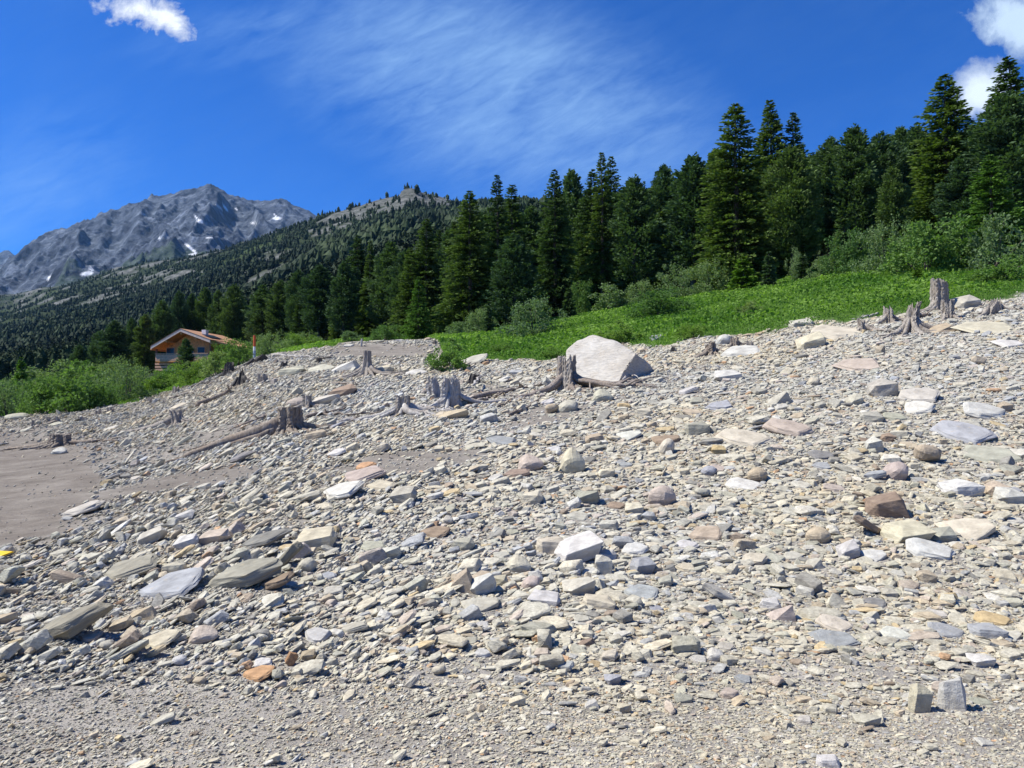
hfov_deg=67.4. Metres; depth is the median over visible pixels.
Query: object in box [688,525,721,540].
flat stone
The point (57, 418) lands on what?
tree stump
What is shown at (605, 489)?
stone
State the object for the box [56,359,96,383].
shrub
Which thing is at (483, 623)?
flat stone
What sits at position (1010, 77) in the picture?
spruce tree
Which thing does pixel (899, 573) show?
flat stone
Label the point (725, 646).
flat stone
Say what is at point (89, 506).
flat stone
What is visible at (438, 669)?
stone
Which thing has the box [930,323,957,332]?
stone
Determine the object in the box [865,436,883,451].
stone
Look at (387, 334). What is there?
shrub
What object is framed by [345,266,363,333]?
pine tree
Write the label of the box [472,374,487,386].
stick
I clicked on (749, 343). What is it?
tree stump
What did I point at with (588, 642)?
stone
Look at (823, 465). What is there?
flat stone
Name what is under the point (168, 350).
window
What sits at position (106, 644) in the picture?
stone
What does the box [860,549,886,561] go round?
flat stone
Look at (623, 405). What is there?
stone
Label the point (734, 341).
tree stump
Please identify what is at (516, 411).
driftwood
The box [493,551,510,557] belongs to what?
flat stone
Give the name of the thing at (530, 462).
stone
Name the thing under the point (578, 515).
flat stone
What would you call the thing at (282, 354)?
log
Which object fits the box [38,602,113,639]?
flat stone
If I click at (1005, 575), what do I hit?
flat stone
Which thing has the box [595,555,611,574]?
standing stone
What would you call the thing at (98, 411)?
tree stump
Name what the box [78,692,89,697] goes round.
stone
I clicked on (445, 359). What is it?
shrub
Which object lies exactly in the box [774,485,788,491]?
flat stone
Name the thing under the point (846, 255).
shrub
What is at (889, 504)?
stone
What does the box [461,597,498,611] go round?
flat stone
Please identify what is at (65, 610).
stone
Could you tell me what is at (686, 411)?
flat stone
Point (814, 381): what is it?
stone
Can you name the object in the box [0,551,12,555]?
yellow board
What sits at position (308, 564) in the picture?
stone
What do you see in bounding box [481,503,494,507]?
flat stone
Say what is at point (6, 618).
stone
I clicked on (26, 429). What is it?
flat stone
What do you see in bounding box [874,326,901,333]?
driftwood
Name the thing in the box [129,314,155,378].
pine tree
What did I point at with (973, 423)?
flat stone
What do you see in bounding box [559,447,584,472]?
stone
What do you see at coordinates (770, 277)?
young conifer
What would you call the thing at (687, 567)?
flat stone
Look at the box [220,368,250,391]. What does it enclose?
tree stump
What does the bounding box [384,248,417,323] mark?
pine tree
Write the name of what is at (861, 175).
pine tree
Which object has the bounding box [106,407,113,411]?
tree stump
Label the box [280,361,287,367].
tree stump
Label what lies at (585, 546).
stone
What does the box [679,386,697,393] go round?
flat stone
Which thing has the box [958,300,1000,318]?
tree stump
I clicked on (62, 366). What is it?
shrub
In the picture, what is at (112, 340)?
pine tree
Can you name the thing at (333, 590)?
flat stone
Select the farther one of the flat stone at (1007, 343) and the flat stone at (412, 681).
the flat stone at (1007, 343)
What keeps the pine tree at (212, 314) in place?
on the ground
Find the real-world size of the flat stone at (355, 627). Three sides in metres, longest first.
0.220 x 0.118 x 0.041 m
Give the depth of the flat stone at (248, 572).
6.41 m
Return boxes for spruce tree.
[288,296,306,338]
[297,288,322,342]
[327,299,351,339]
[328,235,367,335]
[351,240,379,337]
[353,264,382,336]
[381,247,434,336]
[398,219,446,333]
[423,190,509,332]
[430,230,445,292]
[439,221,458,277]
[440,212,471,330]
[477,175,513,326]
[495,184,544,322]
[529,169,578,319]
[538,207,546,224]
[568,169,622,308]
[568,205,596,287]
[577,152,622,308]
[589,156,639,308]
[639,178,699,293]
[687,103,789,287]
[739,100,822,276]
[768,112,820,273]
[904,73,989,253]
[946,154,1023,264]
[977,56,1023,242]
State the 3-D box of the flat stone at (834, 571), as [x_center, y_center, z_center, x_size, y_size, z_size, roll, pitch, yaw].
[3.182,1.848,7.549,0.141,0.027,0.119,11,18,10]
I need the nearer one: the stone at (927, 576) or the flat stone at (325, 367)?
the stone at (927, 576)
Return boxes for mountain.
[0,184,315,294]
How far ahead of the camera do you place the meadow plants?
37.09 m
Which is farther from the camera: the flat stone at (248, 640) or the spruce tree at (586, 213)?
the spruce tree at (586, 213)
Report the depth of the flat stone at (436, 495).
9.89 m
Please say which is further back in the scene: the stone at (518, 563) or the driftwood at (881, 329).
the driftwood at (881, 329)
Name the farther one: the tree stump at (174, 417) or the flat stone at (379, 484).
the tree stump at (174, 417)
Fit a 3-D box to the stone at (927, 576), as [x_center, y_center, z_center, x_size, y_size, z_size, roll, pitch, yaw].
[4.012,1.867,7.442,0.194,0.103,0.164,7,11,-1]
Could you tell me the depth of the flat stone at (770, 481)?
10.83 m
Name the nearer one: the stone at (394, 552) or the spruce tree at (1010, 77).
the stone at (394, 552)
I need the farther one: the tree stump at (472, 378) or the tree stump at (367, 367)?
the tree stump at (367, 367)
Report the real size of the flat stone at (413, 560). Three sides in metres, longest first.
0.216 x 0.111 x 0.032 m
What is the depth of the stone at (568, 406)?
17.39 m
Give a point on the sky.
(316, 106)
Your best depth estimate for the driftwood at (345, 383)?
25.57 m
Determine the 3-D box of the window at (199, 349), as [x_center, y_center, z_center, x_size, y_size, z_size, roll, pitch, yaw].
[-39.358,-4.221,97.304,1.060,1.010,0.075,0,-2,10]
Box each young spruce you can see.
[400,277,435,339]
[724,257,758,291]
[909,268,924,283]
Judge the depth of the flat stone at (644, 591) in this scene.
6.68 m
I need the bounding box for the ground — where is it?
[0,188,1023,767]
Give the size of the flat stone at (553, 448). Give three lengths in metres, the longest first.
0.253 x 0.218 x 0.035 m
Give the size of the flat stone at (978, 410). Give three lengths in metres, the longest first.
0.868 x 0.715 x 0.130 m
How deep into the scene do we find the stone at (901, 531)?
8.54 m
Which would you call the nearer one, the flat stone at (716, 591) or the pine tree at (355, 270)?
the flat stone at (716, 591)
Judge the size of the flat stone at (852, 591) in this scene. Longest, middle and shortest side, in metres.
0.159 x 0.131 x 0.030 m
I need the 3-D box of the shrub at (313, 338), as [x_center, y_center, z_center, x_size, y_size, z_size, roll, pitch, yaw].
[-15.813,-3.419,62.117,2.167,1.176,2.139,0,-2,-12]
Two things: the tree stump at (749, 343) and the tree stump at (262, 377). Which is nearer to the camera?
the tree stump at (749, 343)
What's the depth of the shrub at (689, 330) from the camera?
30.52 m
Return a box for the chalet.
[150,328,258,374]
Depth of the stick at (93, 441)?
21.51 m
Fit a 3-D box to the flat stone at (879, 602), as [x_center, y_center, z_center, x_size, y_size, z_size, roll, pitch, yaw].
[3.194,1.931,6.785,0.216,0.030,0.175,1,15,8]
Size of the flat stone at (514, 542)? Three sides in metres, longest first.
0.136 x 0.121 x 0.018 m
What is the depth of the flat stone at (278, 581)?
6.34 m
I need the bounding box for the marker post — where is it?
[253,335,255,357]
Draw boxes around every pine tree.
[63,345,91,379]
[85,331,103,372]
[90,320,136,374]
[119,317,140,374]
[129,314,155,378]
[146,299,176,373]
[166,290,191,332]
[175,338,197,369]
[180,293,199,330]
[190,287,212,333]
[205,289,232,335]
[216,284,249,341]
[235,304,252,343]
[241,284,276,341]
[263,280,292,343]
[283,269,310,332]
[295,264,335,338]
[312,299,332,340]
[324,261,363,334]
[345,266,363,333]
[361,241,400,326]
[367,277,387,323]
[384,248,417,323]
[427,227,457,309]
[446,210,500,312]
[482,233,546,324]
[521,206,561,304]
[549,169,590,286]
[599,174,668,301]
[636,183,670,288]
[648,152,733,290]
[648,163,686,254]
[691,148,741,257]
[758,144,825,273]
[808,149,827,257]
[811,136,858,259]
[824,123,885,254]
[856,130,917,250]
[873,166,915,252]
[884,125,907,166]
[896,125,941,220]
[926,155,989,241]
[949,90,1023,241]
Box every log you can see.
[271,353,314,357]
[852,312,878,318]
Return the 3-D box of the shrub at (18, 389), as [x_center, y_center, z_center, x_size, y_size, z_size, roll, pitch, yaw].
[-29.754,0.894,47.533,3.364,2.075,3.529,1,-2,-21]
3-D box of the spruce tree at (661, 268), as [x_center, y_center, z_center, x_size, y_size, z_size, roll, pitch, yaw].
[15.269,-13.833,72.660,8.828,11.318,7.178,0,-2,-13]
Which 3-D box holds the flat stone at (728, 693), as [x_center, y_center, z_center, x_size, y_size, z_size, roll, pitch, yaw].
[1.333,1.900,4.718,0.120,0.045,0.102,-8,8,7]
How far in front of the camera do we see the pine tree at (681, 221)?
59.58 m
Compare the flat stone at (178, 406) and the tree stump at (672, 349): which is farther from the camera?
the flat stone at (178, 406)
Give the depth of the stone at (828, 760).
3.58 m
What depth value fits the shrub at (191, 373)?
43.95 m
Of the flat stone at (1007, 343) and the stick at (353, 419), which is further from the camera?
the flat stone at (1007, 343)
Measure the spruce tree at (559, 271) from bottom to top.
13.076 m
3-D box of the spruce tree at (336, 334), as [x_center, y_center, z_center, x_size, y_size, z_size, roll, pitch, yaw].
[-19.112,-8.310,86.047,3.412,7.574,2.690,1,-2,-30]
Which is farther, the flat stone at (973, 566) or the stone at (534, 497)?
the stone at (534, 497)
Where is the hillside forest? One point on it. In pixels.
(47, 342)
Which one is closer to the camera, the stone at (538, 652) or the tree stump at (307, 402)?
the stone at (538, 652)
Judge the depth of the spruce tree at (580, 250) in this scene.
71.00 m
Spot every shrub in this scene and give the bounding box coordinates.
[0,377,30,415]
[0,378,35,401]
[2,365,49,387]
[3,383,51,410]
[12,372,68,413]
[18,368,62,392]
[30,359,108,413]
[44,358,89,379]
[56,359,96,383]
[68,366,104,395]
[73,362,119,384]
[79,373,122,392]
[79,382,121,408]
[92,355,159,402]
[96,355,148,383]
[98,375,148,400]
[131,376,167,392]
[147,363,184,390]
[154,368,179,376]
[166,359,211,385]
[184,355,206,370]
[197,351,228,376]
[213,341,237,364]
[219,335,258,367]
[245,329,297,356]
[251,341,274,349]
[274,331,309,348]
[290,331,322,341]
[305,335,322,343]
[340,330,364,341]
[364,323,404,340]
[423,337,469,371]
[444,321,475,333]
[463,306,498,331]
[481,343,516,355]
[494,293,569,338]
[538,345,565,357]
[566,277,594,312]
[588,282,633,310]
[597,320,646,342]
[617,278,656,304]
[624,286,698,318]
[651,262,697,297]
[671,323,708,339]
[686,253,732,293]
[735,300,763,314]
[783,245,812,279]
[800,256,834,281]
[819,221,870,275]
[846,211,922,273]
[871,212,974,278]
[934,225,986,270]
[963,273,997,283]
[965,211,1023,270]
[970,254,1023,281]
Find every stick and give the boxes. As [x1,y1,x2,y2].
[91,438,116,442]
[338,417,362,422]
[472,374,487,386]
[497,393,516,406]
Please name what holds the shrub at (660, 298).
on the ground
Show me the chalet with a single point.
(202, 342)
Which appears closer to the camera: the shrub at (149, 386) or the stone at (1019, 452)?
the stone at (1019, 452)
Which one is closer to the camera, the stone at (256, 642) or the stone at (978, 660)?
the stone at (256, 642)
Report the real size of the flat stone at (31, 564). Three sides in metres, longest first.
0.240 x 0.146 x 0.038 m
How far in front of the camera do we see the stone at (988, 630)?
6.04 m
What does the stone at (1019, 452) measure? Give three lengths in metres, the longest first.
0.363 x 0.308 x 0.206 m
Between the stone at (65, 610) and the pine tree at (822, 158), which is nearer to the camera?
the stone at (65, 610)
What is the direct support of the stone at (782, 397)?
on the ground
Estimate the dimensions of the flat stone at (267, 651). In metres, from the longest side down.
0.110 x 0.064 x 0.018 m
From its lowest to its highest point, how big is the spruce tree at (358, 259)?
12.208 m
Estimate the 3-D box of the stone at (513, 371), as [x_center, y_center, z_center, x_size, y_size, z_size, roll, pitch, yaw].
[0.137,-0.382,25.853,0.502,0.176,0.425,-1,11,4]
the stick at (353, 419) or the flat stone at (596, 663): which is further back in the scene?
the stick at (353, 419)
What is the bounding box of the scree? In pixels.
[0,291,1023,767]
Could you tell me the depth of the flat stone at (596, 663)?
5.12 m
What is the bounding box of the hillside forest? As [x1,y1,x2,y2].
[0,127,977,380]
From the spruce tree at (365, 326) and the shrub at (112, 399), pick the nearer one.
the shrub at (112, 399)
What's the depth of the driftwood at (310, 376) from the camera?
28.91 m
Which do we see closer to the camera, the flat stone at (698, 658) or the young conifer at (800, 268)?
the flat stone at (698, 658)
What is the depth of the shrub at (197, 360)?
69.62 m
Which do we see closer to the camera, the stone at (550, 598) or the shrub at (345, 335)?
the stone at (550, 598)
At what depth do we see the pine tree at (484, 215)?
69.62 m
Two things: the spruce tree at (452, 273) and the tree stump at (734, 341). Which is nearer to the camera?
the tree stump at (734, 341)
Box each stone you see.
[0,612,17,624]
[4,413,29,419]
[8,626,23,632]
[20,426,32,431]
[24,559,43,568]
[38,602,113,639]
[49,422,62,425]
[49,548,71,555]
[50,447,66,453]
[59,607,72,614]
[62,500,104,516]
[75,553,87,557]
[78,552,102,559]
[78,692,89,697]
[79,631,103,642]
[99,640,113,648]
[103,425,118,430]
[104,473,119,479]
[104,553,157,578]
[108,615,133,631]
[130,606,157,619]
[131,476,141,479]
[136,525,166,544]
[138,567,204,598]
[143,629,181,649]
[144,644,165,657]
[161,560,186,572]
[167,403,186,411]
[172,533,198,549]
[172,654,186,664]
[174,436,191,445]
[175,509,194,520]
[188,625,217,643]
[197,483,211,489]
[198,528,230,544]
[199,658,211,664]
[208,558,282,587]
[224,484,237,490]
[228,517,244,526]
[230,450,255,462]
[237,657,251,664]
[241,636,254,643]
[242,528,291,547]
[243,665,275,681]
[247,637,261,647]
[253,657,272,667]
[259,571,294,589]
[262,458,273,462]
[262,649,275,654]
[277,366,304,375]
[278,541,304,565]
[285,651,298,665]
[286,397,302,406]
[289,443,300,449]
[292,526,336,550]
[296,557,316,571]
[300,575,314,581]
[300,649,315,660]
[303,429,325,439]
[304,627,331,642]
[308,364,333,371]
[312,394,340,403]
[322,571,336,578]
[323,480,364,499]
[323,585,343,594]
[327,448,346,455]
[328,383,356,396]
[330,422,342,427]
[331,361,359,371]
[332,651,344,655]
[341,621,367,633]
[344,465,385,481]
[347,517,359,523]
[356,462,376,469]
[360,540,384,550]
[364,584,374,589]
[366,480,397,489]
[376,364,393,371]
[376,443,389,452]
[382,546,401,558]
[388,486,416,502]
[401,556,421,564]
[404,674,419,687]
[406,369,426,374]
[420,526,450,537]
[425,492,443,499]
[432,664,445,674]
[438,409,468,418]
[442,515,452,523]
[451,537,474,550]
[451,568,473,593]
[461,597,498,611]
[462,353,487,363]
[466,636,477,644]
[470,573,495,594]
[472,570,490,577]
[473,648,490,657]
[476,621,487,626]
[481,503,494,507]
[483,557,501,565]
[485,436,516,444]
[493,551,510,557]
[494,575,507,585]
[504,468,529,476]
[505,555,530,572]
[505,588,516,594]
[506,529,519,534]
[508,369,522,374]
[508,540,519,543]
[516,404,526,410]
[518,454,543,470]
[520,490,542,504]
[521,576,539,588]
[527,589,560,606]
[529,432,542,436]
[531,429,543,432]
[534,648,549,657]
[535,536,563,553]
[540,398,553,404]
[544,455,554,461]
[545,404,557,412]
[546,446,560,450]
[554,530,603,561]
[557,400,577,412]
[558,661,574,670]
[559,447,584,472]
[561,576,595,595]
[565,511,587,520]
[573,614,589,621]
[577,490,599,503]
[578,638,594,646]
[581,594,615,609]
[584,456,595,461]
[584,698,599,708]
[585,433,603,442]
[587,660,600,666]
[590,549,616,560]
[592,389,612,401]
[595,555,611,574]
[599,485,614,493]
[600,649,617,660]
[604,674,621,684]
[607,501,624,508]
[616,430,641,440]
[616,703,631,712]
[617,403,630,407]
[619,462,631,466]
[621,542,648,554]
[623,584,658,598]
[625,502,643,513]
[626,522,638,526]
[630,556,656,573]
[634,408,653,416]
[639,649,652,657]
[645,542,657,546]
[648,485,675,505]
[649,605,663,609]
[650,334,663,339]
[651,435,679,444]
[658,438,674,453]
[658,574,673,585]
[664,564,675,571]
[674,693,692,703]
[675,563,693,571]
[676,539,698,548]
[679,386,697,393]
[682,408,701,414]
[684,421,709,434]
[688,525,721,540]
[688,655,705,661]
[691,560,704,566]
[694,488,709,496]
[701,466,716,475]
[702,583,734,599]
[705,400,731,409]
[706,647,722,660]
[710,464,724,470]
[710,566,729,574]
[711,445,725,453]
[714,370,741,380]
[714,428,773,446]
[715,334,730,344]
[716,642,734,650]
[719,687,738,698]
[720,345,759,356]
[725,477,762,489]
[726,542,733,546]
[731,611,743,618]
[733,674,750,683]
[740,583,754,589]
[742,552,768,564]
[747,467,767,480]
[759,597,781,610]
[762,418,814,436]
[765,605,796,621]
[767,391,791,403]
[767,479,782,484]
[769,529,782,534]
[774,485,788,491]
[781,507,799,515]
[784,551,803,559]
[788,318,813,326]
[790,412,803,417]
[790,481,811,488]
[792,399,804,403]
[795,331,825,349]
[796,715,811,724]
[803,417,819,424]
[805,526,830,542]
[805,557,823,569]
[806,378,819,385]
[807,450,833,459]
[807,629,860,646]
[811,325,861,338]
[811,462,830,468]
[815,614,854,631]
[815,754,840,767]
[822,704,837,714]
[823,483,845,491]
[828,568,842,574]
[831,358,879,370]
[835,539,859,558]
[839,537,852,542]
[845,393,863,404]
[845,587,862,594]
[851,714,881,726]
[853,515,880,533]
[859,411,884,421]
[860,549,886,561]
[864,470,886,478]
[864,646,877,652]
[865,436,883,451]
[865,491,909,518]
[865,597,885,607]
[867,378,898,396]
[879,626,911,639]
[880,433,896,441]
[880,519,936,543]
[881,587,898,597]
[883,412,906,419]
[883,461,908,480]
[889,570,904,576]
[898,388,940,401]
[905,401,935,413]
[905,537,955,559]
[908,471,922,476]
[908,683,932,712]
[913,444,941,461]
[916,570,937,582]
[920,309,939,316]
[926,608,947,618]
[927,622,964,637]
[929,420,996,444]
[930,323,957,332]
[930,526,956,542]
[934,518,995,540]
[936,478,985,496]
[937,677,966,711]
[949,295,980,308]
[950,321,1015,333]
[953,588,974,598]
[959,420,981,426]
[963,402,1004,418]
[963,445,1022,462]
[963,645,976,652]
[965,653,996,666]
[966,563,980,569]
[967,623,1008,638]
[969,697,992,704]
[973,611,1013,625]
[973,737,993,746]
[980,598,992,604]
[984,480,1011,495]
[990,339,1023,347]
[992,569,1017,581]
[993,487,1023,503]
[996,401,1013,411]
[996,584,1010,589]
[1006,517,1023,523]
[1008,631,1021,639]
[1010,448,1023,459]
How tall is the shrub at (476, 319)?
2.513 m
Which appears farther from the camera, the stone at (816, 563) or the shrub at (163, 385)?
the shrub at (163, 385)
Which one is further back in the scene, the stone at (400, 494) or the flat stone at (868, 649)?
the stone at (400, 494)
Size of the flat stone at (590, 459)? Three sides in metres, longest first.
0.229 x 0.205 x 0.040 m
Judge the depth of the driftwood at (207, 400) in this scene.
28.72 m
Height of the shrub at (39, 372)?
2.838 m
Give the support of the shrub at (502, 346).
on the ground
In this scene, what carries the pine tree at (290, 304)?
on the ground
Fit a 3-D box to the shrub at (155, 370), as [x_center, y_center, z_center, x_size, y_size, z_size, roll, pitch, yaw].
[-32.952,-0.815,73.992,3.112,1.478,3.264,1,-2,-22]
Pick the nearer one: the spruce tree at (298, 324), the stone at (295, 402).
the stone at (295, 402)
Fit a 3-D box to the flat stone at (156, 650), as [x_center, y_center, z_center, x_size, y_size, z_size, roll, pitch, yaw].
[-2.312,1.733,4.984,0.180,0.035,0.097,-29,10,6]
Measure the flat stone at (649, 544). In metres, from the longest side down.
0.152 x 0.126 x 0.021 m
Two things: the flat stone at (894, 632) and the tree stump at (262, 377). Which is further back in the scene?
the tree stump at (262, 377)
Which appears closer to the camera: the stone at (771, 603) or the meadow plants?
the stone at (771, 603)
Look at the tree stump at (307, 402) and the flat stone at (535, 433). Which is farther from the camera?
the tree stump at (307, 402)
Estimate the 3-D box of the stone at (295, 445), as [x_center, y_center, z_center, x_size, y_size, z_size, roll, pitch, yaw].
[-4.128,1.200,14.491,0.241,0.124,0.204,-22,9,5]
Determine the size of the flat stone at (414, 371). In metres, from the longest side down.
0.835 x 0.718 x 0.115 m
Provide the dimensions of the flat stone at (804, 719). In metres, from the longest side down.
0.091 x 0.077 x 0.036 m
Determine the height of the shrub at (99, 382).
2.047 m
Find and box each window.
[166,347,174,354]
[197,347,204,352]
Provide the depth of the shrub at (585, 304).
57.99 m
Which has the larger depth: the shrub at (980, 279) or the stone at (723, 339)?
the shrub at (980, 279)
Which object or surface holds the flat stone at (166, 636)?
on the ground
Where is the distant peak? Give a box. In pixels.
[0,250,13,264]
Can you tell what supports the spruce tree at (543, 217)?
on the ground
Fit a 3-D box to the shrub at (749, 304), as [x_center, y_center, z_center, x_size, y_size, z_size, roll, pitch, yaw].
[10.920,-3.432,35.316,1.312,0.901,1.486,1,-2,-32]
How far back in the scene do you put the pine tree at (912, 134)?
61.95 m
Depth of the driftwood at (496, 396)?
20.03 m
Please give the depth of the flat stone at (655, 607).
6.28 m
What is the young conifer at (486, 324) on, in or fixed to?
on the ground
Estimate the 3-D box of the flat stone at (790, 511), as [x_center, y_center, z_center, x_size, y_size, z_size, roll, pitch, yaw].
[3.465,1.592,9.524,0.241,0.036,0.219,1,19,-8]
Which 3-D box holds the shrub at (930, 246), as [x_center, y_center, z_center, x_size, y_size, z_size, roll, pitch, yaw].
[21.754,-7.164,40.509,5.146,3.707,4.906,0,-2,-10]
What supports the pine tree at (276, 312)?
on the ground
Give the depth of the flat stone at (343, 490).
10.09 m
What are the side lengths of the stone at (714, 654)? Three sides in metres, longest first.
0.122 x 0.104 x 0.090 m
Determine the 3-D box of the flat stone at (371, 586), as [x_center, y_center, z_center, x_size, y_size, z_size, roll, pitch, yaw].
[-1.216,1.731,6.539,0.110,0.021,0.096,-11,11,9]
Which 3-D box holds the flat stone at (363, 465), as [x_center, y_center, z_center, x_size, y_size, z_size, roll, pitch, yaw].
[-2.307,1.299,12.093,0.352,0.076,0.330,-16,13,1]
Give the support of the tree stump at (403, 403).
on the ground
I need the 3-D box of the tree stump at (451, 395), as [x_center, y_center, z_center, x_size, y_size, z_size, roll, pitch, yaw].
[-0.956,0.277,19.457,4.032,1.044,1.283,1,-2,-23]
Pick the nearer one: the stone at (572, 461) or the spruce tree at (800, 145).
the stone at (572, 461)
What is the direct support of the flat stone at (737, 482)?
on the ground
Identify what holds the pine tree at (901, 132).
on the ground
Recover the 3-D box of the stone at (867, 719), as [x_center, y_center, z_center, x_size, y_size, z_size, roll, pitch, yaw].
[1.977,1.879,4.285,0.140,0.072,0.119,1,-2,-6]
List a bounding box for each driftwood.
[169,389,201,398]
[191,379,214,387]
[195,385,231,406]
[229,414,266,430]
[297,374,330,377]
[305,403,357,417]
[319,410,383,415]
[331,382,363,384]
[420,404,439,411]
[462,392,504,403]
[472,382,541,398]
[508,397,545,415]
[599,377,645,387]
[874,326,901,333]
[1003,304,1022,309]
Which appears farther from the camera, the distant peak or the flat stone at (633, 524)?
the distant peak
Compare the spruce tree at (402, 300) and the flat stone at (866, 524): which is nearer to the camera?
the flat stone at (866, 524)
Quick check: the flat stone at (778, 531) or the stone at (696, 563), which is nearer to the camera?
the stone at (696, 563)
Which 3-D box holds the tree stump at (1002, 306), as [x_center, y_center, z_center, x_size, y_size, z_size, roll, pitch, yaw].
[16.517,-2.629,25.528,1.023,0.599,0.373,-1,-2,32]
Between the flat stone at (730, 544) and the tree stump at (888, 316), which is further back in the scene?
the tree stump at (888, 316)
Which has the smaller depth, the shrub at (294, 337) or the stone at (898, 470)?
the stone at (898, 470)
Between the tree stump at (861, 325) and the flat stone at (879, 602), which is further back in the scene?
the tree stump at (861, 325)
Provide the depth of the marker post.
54.04 m
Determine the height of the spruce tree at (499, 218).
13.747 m
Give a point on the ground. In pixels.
(36, 510)
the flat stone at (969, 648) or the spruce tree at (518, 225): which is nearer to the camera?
the flat stone at (969, 648)
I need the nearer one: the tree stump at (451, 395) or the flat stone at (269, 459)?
the flat stone at (269, 459)
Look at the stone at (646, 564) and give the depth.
7.32 m
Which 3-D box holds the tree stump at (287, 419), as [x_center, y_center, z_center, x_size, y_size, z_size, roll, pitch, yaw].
[-5.023,1.114,16.734,3.999,1.240,3.352,0,-2,0]
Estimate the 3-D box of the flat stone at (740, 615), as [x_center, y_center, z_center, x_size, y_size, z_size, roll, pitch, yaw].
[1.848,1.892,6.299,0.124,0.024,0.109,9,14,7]
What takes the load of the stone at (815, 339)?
on the ground
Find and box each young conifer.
[13,357,28,392]
[482,308,494,331]
[558,288,578,317]
[759,251,776,288]
[794,253,811,279]
[828,211,859,269]
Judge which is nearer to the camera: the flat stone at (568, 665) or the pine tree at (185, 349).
the flat stone at (568, 665)
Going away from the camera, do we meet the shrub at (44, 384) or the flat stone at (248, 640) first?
the flat stone at (248, 640)
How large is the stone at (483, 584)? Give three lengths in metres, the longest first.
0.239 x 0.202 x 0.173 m
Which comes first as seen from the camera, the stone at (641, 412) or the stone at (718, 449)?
the stone at (718, 449)
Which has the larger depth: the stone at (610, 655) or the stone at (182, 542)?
the stone at (182, 542)
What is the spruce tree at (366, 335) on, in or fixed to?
on the ground
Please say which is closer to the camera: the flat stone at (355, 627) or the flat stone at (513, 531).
the flat stone at (355, 627)
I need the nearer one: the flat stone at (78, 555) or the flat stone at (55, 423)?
the flat stone at (78, 555)
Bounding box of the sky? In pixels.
[0,0,1023,254]
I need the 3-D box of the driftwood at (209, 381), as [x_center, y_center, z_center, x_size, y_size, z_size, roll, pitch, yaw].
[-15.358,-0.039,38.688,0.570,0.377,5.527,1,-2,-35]
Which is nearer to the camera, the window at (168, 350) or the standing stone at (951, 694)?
the standing stone at (951, 694)
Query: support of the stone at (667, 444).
on the ground
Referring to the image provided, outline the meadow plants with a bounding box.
[2,242,1023,415]
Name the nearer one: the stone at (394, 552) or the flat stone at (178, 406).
the stone at (394, 552)
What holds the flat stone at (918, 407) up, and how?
on the ground
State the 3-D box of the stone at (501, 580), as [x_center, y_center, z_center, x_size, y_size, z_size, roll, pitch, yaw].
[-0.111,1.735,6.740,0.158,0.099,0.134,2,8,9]
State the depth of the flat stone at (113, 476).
13.84 m
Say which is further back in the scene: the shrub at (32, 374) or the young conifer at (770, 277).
the shrub at (32, 374)
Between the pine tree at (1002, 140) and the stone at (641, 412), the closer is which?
the stone at (641, 412)
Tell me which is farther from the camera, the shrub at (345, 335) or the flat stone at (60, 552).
the shrub at (345, 335)
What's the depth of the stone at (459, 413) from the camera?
17.32 m
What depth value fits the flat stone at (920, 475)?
11.32 m
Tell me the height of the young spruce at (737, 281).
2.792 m
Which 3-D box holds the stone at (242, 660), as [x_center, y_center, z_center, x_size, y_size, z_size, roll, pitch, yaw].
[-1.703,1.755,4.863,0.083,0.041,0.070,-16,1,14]
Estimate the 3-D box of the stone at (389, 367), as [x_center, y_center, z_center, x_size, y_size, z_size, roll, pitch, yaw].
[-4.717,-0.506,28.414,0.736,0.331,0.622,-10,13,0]
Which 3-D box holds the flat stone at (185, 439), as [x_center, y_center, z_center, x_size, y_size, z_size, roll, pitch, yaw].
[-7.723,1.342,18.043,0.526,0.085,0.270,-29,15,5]
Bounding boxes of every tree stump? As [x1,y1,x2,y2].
[0,434,127,451]
[31,419,45,425]
[54,416,69,421]
[87,409,101,414]
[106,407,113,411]
[106,409,208,435]
[164,407,352,463]
[172,386,184,393]
[213,361,233,379]
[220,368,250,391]
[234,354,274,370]
[244,373,269,387]
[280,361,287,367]
[294,396,330,408]
[307,395,450,422]
[310,350,406,381]
[316,357,329,362]
[421,376,440,397]
[428,375,539,409]
[466,373,489,383]
[498,354,663,398]
[662,347,674,352]
[679,342,723,359]
[727,336,760,346]
[746,340,761,346]
[856,317,887,331]
[869,305,903,327]
[875,301,958,339]
[894,278,948,314]
[940,299,964,320]
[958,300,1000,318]
[994,297,1013,309]
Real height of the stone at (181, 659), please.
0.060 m
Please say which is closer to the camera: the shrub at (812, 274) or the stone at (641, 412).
the stone at (641, 412)
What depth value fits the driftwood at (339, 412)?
18.88 m
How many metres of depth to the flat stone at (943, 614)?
6.52 m
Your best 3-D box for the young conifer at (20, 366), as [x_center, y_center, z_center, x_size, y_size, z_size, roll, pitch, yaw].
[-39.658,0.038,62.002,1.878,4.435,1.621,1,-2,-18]
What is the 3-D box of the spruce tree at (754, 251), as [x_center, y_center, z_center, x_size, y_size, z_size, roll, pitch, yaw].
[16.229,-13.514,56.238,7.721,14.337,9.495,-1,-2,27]
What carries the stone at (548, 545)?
on the ground
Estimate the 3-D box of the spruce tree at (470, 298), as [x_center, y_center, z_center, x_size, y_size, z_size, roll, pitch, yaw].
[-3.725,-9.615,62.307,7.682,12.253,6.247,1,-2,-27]
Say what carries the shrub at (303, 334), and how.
on the ground
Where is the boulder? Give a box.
[566,335,652,381]
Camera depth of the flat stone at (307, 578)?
6.64 m
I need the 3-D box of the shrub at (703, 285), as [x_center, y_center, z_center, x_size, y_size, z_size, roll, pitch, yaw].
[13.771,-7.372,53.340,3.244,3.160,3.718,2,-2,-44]
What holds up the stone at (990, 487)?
on the ground

